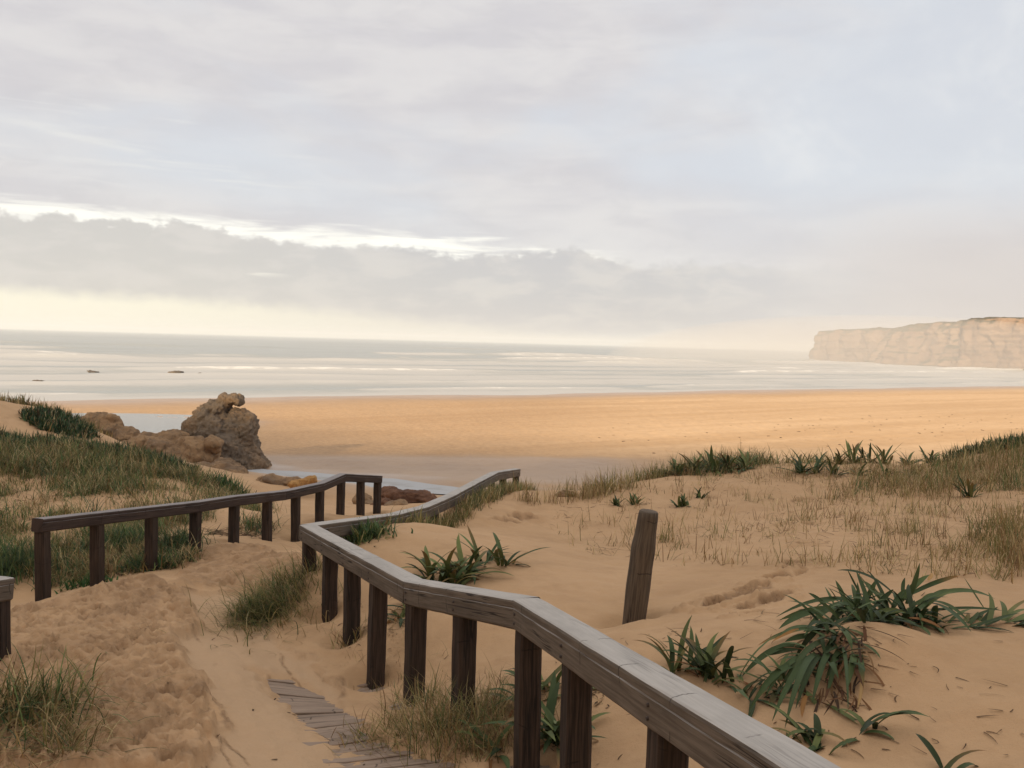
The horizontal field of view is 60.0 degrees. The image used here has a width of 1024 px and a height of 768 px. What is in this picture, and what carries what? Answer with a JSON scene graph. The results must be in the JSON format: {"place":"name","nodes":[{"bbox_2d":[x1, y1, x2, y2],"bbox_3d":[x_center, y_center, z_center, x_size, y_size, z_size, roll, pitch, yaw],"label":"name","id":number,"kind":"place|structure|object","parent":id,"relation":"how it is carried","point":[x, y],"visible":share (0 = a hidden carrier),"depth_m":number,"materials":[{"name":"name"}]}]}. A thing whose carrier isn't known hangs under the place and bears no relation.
{"place":"outdoors","nodes":[
{"label":"outdoors","id":0,"kind":"place"},
{"bbox_2d":[72,413,191,432],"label":"tide pool water","id":1,"kind":"structure","parent":0,"point":[141,423],"depth_m":52.47,"materials":[{"name":"grey liquid"}]},
{"bbox_2d":[0,392,289,590],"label":"dune grass","id":2,"kind":"structure","parent":0,"point":[56,459],"depth_m":15.94,"materials":[{"name":"green plant"}]},
{"bbox_2d":[248,469,458,493],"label":"stream water","id":3,"kind":"structure","parent":0,"point":[411,485],"depth_m":29.66,"materials":[{"name":"white liquid"}]},
{"bbox_2d":[0,386,1023,767],"bbox_3d":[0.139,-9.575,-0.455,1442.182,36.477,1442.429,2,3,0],"label":"ground","id":4,"kind":"structure","parent":0,"point":[202,700],"depth_m":8.50,"materials":[{"name":"beige sand"}]},
{"bbox_2d":[0,576,14,661],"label":"wooden handrail","id":5,"kind":"object","parent":4,"relation":"on","point":[6,589],"visible":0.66,"depth_m":6.46,"materials":[{"name":"brown wood"}]},
{"bbox_2d":[0,530,82,588],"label":"grass tuft","id":6,"kind":"object","parent":4,"relation":"on","point":[19,557],"visible":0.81,"depth_m":11.11,"materials":[{"name":"green plant"}]},
{"bbox_2d":[0,674,167,767],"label":"grass tuft","id":7,"kind":"object","parent":4,"relation":"on","point":[45,733],"visible":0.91,"depth_m":4.91,"materials":[{"name":"green plant"}]},
{"bbox_2d":[54,573,117,593],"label":"grass tuft","id":8,"kind":"object","parent":4,"relation":"on","point":[82,583],"visible":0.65,"depth_m":10.57,"materials":[{"name":"green plant"}]},
{"bbox_2d":[0,641,174,749],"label":"grass tuft","id":9,"kind":"object","parent":4,"relation":"on","point":[21,701],"visible":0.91,"depth_m":5.35,"materials":[{"name":"green plant"}]},
{"bbox_2d":[0,401,205,471],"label":"ice plant ground cover","id":10,"kind":"object","parent":4,"relation":"on","point":[57,420],"visible":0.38,"depth_m":21.91,"materials":[{"name":"green plant"}]},
{"bbox_2d":[82,411,140,440],"bbox_3d":[-16.353,1.827,36.122,2.621,1.373,2.001,2,3,0],"label":"boulder","id":11,"kind":"object","parent":4,"relation":"on","point":[111,422],"visible":0.52,"depth_m":35.70,"materials":[{"name":"brown stone"}]},
{"bbox_2d":[62,518,169,553],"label":"grass tuft","id":12,"kind":"object","parent":4,"relation":"on","point":[115,532],"visible":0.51,"depth_m":12.28,"materials":[{"name":"green plant"}]},
{"bbox_2d":[109,545,198,572],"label":"grass tuft","id":13,"kind":"object","parent":4,"relation":"on","point":[159,561],"visible":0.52,"depth_m":11.15,"materials":[{"name":"green plant"}]},
{"bbox_2d":[120,429,224,462],"bbox_3d":[-11.803,2.389,30.502,3.578,1.471,2.798,3,3,31],"label":"rock ledge","id":14,"kind":"object","parent":4,"relation":"on","point":[192,449],"visible":0.61,"depth_m":30.16,"materials":[{"name":"brown stone"}]},
{"bbox_2d":[124,519,222,552],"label":"grass tuft","id":15,"kind":"object","parent":4,"relation":"on","point":[184,535],"visible":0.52,"depth_m":12.12,"materials":[{"name":"green plant"}]},
{"bbox_2d":[31,473,382,601],"bbox_3d":[-3.796,2.149,13.283,0.241,1.781,8.242,2,3,17],"label":"wooden handrail","id":16,"kind":"object","parent":4,"relation":"on","point":[42,528],"visible":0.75,"depth_m":11.50,"materials":[{"name":"brown wood"}]},
{"bbox_2d":[195,457,248,473],"bbox_3d":[-9.694,2.814,28.836,2.567,0.785,1.868,2,3,0],"label":"boulder","id":17,"kind":"object","parent":4,"relation":"on","point":[230,465],"visible":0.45,"depth_m":28.47,"materials":[{"name":"brown stone"}]},
{"bbox_2d":[181,392,271,469],"bbox_3d":[-10.705,1.973,33.258,3.431,3.338,2.260,2,3,0],"label":"sea stack","id":18,"kind":"object","parent":4,"relation":"on","point":[236,429],"visible":0.58,"depth_m":32.81,"materials":[{"name":"brown stone"}]},
{"bbox_2d":[200,467,256,493],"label":"grass tuft","id":19,"kind":"object","parent":4,"relation":"on","point":[224,482],"visible":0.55,"depth_m":18.32,"materials":[{"name":"green plant"}]},
{"bbox_2d":[201,524,277,538],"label":"creeping stem litter","id":20,"kind":"object","parent":4,"relation":"on","point":[223,532],"visible":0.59,"depth_m":13.64,"materials":[{"name":"brown plant"}]},
{"bbox_2d":[151,546,343,653],"bbox_3d":[-2.287,1.912,8.378,1.537,0.667,2.763,2,3,0],"label":"grass tuft","id":21,"kind":"object","parent":4,"relation":"on","point":[293,579],"visible":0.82,"depth_m":8.47,"materials":[{"name":"green plant"}]},
{"bbox_2d":[194,579,310,630],"bbox_3d":[-2.433,2.026,8.281,1.068,0.413,0.982,2,3,14],"label":"grass tuft","id":22,"kind":"object","parent":4,"relation":"on","point":[249,604],"visible":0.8,"depth_m":8.21,"materials":[{"name":"green plant"}]},
{"bbox_2d":[239,505,288,536],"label":"grass tuft","id":23,"kind":"object","parent":4,"relation":"on","point":[251,523],"visible":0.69,"depth_m":14.37,"materials":[{"name":"green plant"}]},
{"bbox_2d":[256,473,300,485],"bbox_3d":[-7.197,2.959,27.162,1.521,0.420,0.675,2,3,0],"label":"boulder","id":24,"kind":"object","parent":4,"relation":"on","point":[273,478],"visible":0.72,"depth_m":27.00,"materials":[{"name":"brown stone"}]},
{"bbox_2d":[287,475,316,487],"bbox_3d":[-6.086,2.833,25.762,0.846,0.389,0.512,1,3,-12],"label":"boulder","id":25,"kind":"object","parent":4,"relation":"on","point":[310,479],"visible":0.78,"depth_m":25.57,"materials":[{"name":"orange stone"}]},
{"bbox_2d":[322,614,367,648],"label":"grass tuft","id":26,"kind":"object","parent":4,"relation":"on","point":[345,646],"visible":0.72,"depth_m":7.57,"materials":[{"name":"green plant"}]},
{"bbox_2d":[352,493,372,503],"bbox_3d":[-3.626,2.957,22.283,0.809,0.469,0.618,3,3,26],"label":"boulder","id":27,"kind":"object","parent":4,"relation":"on","point":[368,499],"visible":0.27,"depth_m":22.16,"materials":[{"name":"brown stone"}]},
{"bbox_2d":[321,514,412,554],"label":"grass tuft","id":28,"kind":"object","parent":4,"relation":"on","point":[366,533],"visible":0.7,"depth_m":9.72,"materials":[{"name":"green plant"}]},
{"bbox_2d":[370,497,390,505],"bbox_3d":[-3.199,2.932,21.755,0.565,0.307,0.605,2,3,0],"label":"boulder","id":29,"kind":"object","parent":4,"relation":"on","point":[384,500],"visible":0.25,"depth_m":21.60,"materials":[{"name":"brown stone"}]},
{"bbox_2d":[321,701,441,757],"bbox_3d":[-0.760,2.152,5.470,0.944,0.295,0.752,2,3,0],"label":"grass tuft","id":30,"kind":"object","parent":4,"relation":"on","point":[381,732],"visible":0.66,"depth_m":5.46,"materials":[{"name":"green plant"}]},
{"bbox_2d":[384,499,407,505],"bbox_3d":[-2.860,2.943,21.110,0.773,0.370,0.549,0,3,-32],"label":"boulder","id":31,"kind":"object","parent":4,"relation":"on","point":[398,502],"visible":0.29,"depth_m":21.09,"materials":[{"name":"beige stone"}]},
{"bbox_2d":[267,679,549,767],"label":"boardwalk path","id":32,"kind":"structure","parent":4,"relation":"on","point":[314,710],"depth_m":5.74,"materials":[{"name":"grey wood"}]},
{"bbox_2d":[381,486,436,503],"bbox_3d":[-2.804,2.969,23.419,1.808,0.458,0.837,2,3,15],"label":"boulder","id":33,"kind":"object","parent":4,"relation":"on","point":[408,495],"visible":0.7,"depth_m":23.11,"materials":[{"name":"brown stone"}]},
{"bbox_2d":[387,575,431,626],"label":"strap leaf plant","id":34,"kind":"object","parent":4,"relation":"on","point":[401,616],"visible":0.27,"depth_m":7.80,"materials":[{"name":"green plant"}]},
{"bbox_2d":[373,661,446,712],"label":"grass tuft","id":35,"kind":"object","parent":4,"relation":"on","point":[416,697],"visible":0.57,"depth_m":6.04,"materials":[{"name":"green plant"}]},
{"bbox_2d":[349,652,560,767],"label":"grass tuft","id":36,"kind":"object","parent":4,"relation":"on","point":[443,719],"visible":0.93,"depth_m":5.31,"materials":[{"name":"green plant"}]},
{"bbox_2d":[400,534,512,584],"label":"strap leaf plant","id":37,"kind":"object","parent":4,"relation":"on","point":[458,572],"visible":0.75,"depth_m":8.56,"materials":[{"name":"green plant"}]},
{"bbox_2d":[456,719,512,767],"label":"strap leaf plant","id":38,"kind":"object","parent":4,"relation":"on","point":[505,759],"visible":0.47,"depth_m":5.17,"materials":[{"name":"green plant"}]},
{"bbox_2d":[451,525,548,566],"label":"strap leaf plant","id":39,"kind":"object","parent":4,"relation":"on","point":[498,556],"visible":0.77,"depth_m":9.07,"materials":[{"name":"green plant"}]},
{"bbox_2d":[1,463,1023,764],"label":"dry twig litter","id":40,"kind":"object","parent":4,"relation":"on","point":[751,619],"visible":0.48,"depth_m":7.42,"materials":[{"name":"brown plant"}]},
{"bbox_2d":[477,664,594,717],"bbox_3d":[0.217,1.928,5.691,0.893,0.406,0.710,2,3,0],"label":"strap leaf plant","id":41,"kind":"object","parent":4,"relation":"on","point":[544,683],"visible":0.21,"depth_m":5.64,"materials":[{"name":"green plant"}]},
{"bbox_2d":[481,670,608,766],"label":"strap leaf plant","id":42,"kind":"object","parent":4,"relation":"on","point":[550,724],"visible":0.55,"depth_m":5.09,"materials":[{"name":"green plant"}]},
{"bbox_2d":[555,490,576,496],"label":"stone","id":43,"kind":"object","parent":4,"relation":"on","point":[563,492],"visible":0.48,"depth_m":14.78,"materials":[{"name":"stone"}]},
{"bbox_2d":[298,468,840,767],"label":"wooden handrail","id":44,"kind":"object","parent":4,"relation":"on","point":[682,720],"visible":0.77,"depth_m":4.80,"materials":[{"name":"brown wood"}]},
{"bbox_2d":[610,495,625,505],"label":"seedling","id":45,"kind":"object","parent":4,"relation":"on","point":[615,502],"visible":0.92,"depth_m":14.12,"materials":[{"name":"green plant"}]},
{"bbox_2d":[624,493,644,504],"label":"seedling","id":46,"kind":"object","parent":4,"relation":"on","point":[632,500],"visible":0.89,"depth_m":14.24,"materials":[{"name":"green plant"}]},
{"bbox_2d":[622,509,657,624],"bbox_3d":[1.036,1.649,7.275,0.277,1.253,0.220,2,3,0],"label":"log post","id":47,"kind":"object","parent":4,"relation":"on","point":[640,568],"visible":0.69,"depth_m":7.19,"materials":[{"name":"brown wood"}]},
{"bbox_2d":[656,519,672,542],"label":"grass tuft","id":48,"kind":"object","parent":4,"relation":"on","point":[661,539],"visible":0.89,"depth_m":11.23,"materials":[{"name":"beige plant"}]},
{"bbox_2d":[670,493,690,506],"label":"seedling","id":49,"kind":"object","parent":4,"relation":"on","point":[682,502],"visible":0.91,"depth_m":13.82,"materials":[{"name":"green plant"}]},
{"bbox_2d":[694,488,710,498],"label":"seedling","id":50,"kind":"object","parent":4,"relation":"on","point":[698,494],"visible":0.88,"depth_m":14.41,"materials":[{"name":"green plant"}]},
{"bbox_2d":[636,616,774,684],"bbox_3d":[1.147,1.641,5.287,0.780,0.417,0.678,2,3,0],"label":"strap leaf plant","id":51,"kind":"object","parent":4,"relation":"on","point":[707,668],"visible":0.94,"depth_m":5.31,"materials":[{"name":"green plant"}]},
{"bbox_2d":[651,445,760,475],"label":"strap leaf plant","id":52,"kind":"object","parent":4,"relation":"on","point":[712,460],"visible":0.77,"depth_m":16.86,"materials":[{"name":"green plant"}]},
{"bbox_2d":[721,653,816,716],"bbox_3d":[1.452,1.709,4.952,0.576,0.385,0.660,3,3,23],"label":"strap leaf plant","id":53,"kind":"object","parent":4,"relation":"on","point":[773,694],"visible":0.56,"depth_m":4.95,"materials":[{"name":"green plant"}]},
{"bbox_2d":[767,703,858,754],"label":"strap leaf plant","id":54,"kind":"object","parent":4,"relation":"on","point":[815,736],"visible":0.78,"depth_m":4.39,"materials":[{"name":"green plant"}]},
{"bbox_2d":[742,571,906,726],"bbox_3d":[1.905,1.499,5.269,0.854,0.595,1.984,3,3,27],"label":"strap leaf plant","id":55,"kind":"object","parent":4,"relation":"on","point":[800,666],"visible":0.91,"depth_m":5.07,"materials":[{"name":"green plant"}]},
{"bbox_2d":[776,451,915,478],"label":"strap leaf plant","id":56,"kind":"object","parent":4,"relation":"on","point":[799,467],"visible":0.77,"depth_m":15.72,"materials":[{"name":"green plant"}]},
{"bbox_2d":[814,440,900,464],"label":"strap leaf plant","id":57,"kind":"object","parent":4,"relation":"on","point":[856,448],"visible":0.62,"depth_m":17.05,"materials":[{"name":"green plant"}]},
{"bbox_2d":[828,704,928,738],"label":"strap leaf plant","id":58,"kind":"object","parent":4,"relation":"on","point":[868,723],"visible":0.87,"depth_m":4.38,"materials":[{"name":"green plant"}]},
{"bbox_2d":[829,563,1006,634],"bbox_3d":[2.968,1.405,6.067,2.126,0.404,1.040,-1,4,-42],"label":"strap leaf plant","id":59,"kind":"object","parent":4,"relation":"on","point":[924,603],"visible":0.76,"depth_m":5.74,"materials":[{"name":"green plant"}]},
{"bbox_2d":[894,446,941,463],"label":"strap leaf plant","id":60,"kind":"object","parent":4,"relation":"on","point":[926,457],"visible":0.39,"depth_m":18.05,"materials":[{"name":"green plant"}]},
{"bbox_2d":[915,733,986,767],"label":"strap leaf plant","id":61,"kind":"object","parent":4,"relation":"on","point":[933,752],"visible":1,"depth_m":4.00,"materials":[{"name":"green plant"}]},
{"bbox_2d":[951,474,988,497],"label":"seedling","id":62,"kind":"object","parent":4,"relation":"on","point":[972,488],"visible":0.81,"depth_m":12.94,"materials":[{"name":"green plant"}]},
{"bbox_2d":[925,430,1023,464],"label":"scrub ground cover","id":63,"kind":"object","parent":4,"relation":"on","point":[1005,438],"visible":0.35,"depth_m":16.94,"materials":[{"name":"green plant"}]},
{"bbox_2d":[963,592,1023,632],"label":"strap leaf plant","id":64,"kind":"object","parent":4,"relation":"on","point":[989,619],"visible":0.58,"depth_m":5.71,"materials":[{"name":"green plant"}]},
{"bbox_2d":[0,329,1023,401],"bbox_3d":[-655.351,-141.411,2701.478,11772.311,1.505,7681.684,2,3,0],"label":"sea","id":65,"kind":"structure","parent":0,"point":[128,365],"depth_m":178.70,"materials":[{"name":"liquid"}]},
{"bbox_2d":[168,371,183,372],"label":"sea rock","id":66,"kind":"object","parent":65,"relation":"in","point":[176,372],"visible":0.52,"depth_m":118.61,"materials":[{"name":"stone"}]},
{"bbox_2d":[0,0,1023,350],"label":"sky","id":67,"kind":"structure","parent":0,"point":[728,174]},
{"bbox_2d":[299,431,1023,767],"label":"dry dune grass","id":68,"kind":"structure","parent":0,"point":[1011,530],"depth_m":12.72,"materials":[{"name":"beige plant"}]},
{"bbox_2d":[598,414,1011,444],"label":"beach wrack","id":69,"kind":"object","parent":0,"point":[834,429],"visible":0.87,"depth_m":55.69,"materials":[{"name":"brown plant"}]},
{"bbox_2d":[808,317,1023,369],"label":"headland","id":70,"kind":"structure","parent":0,"point":[991,342],"depth_m":386.89,"materials":[{"name":"beige stone"}]}
]}

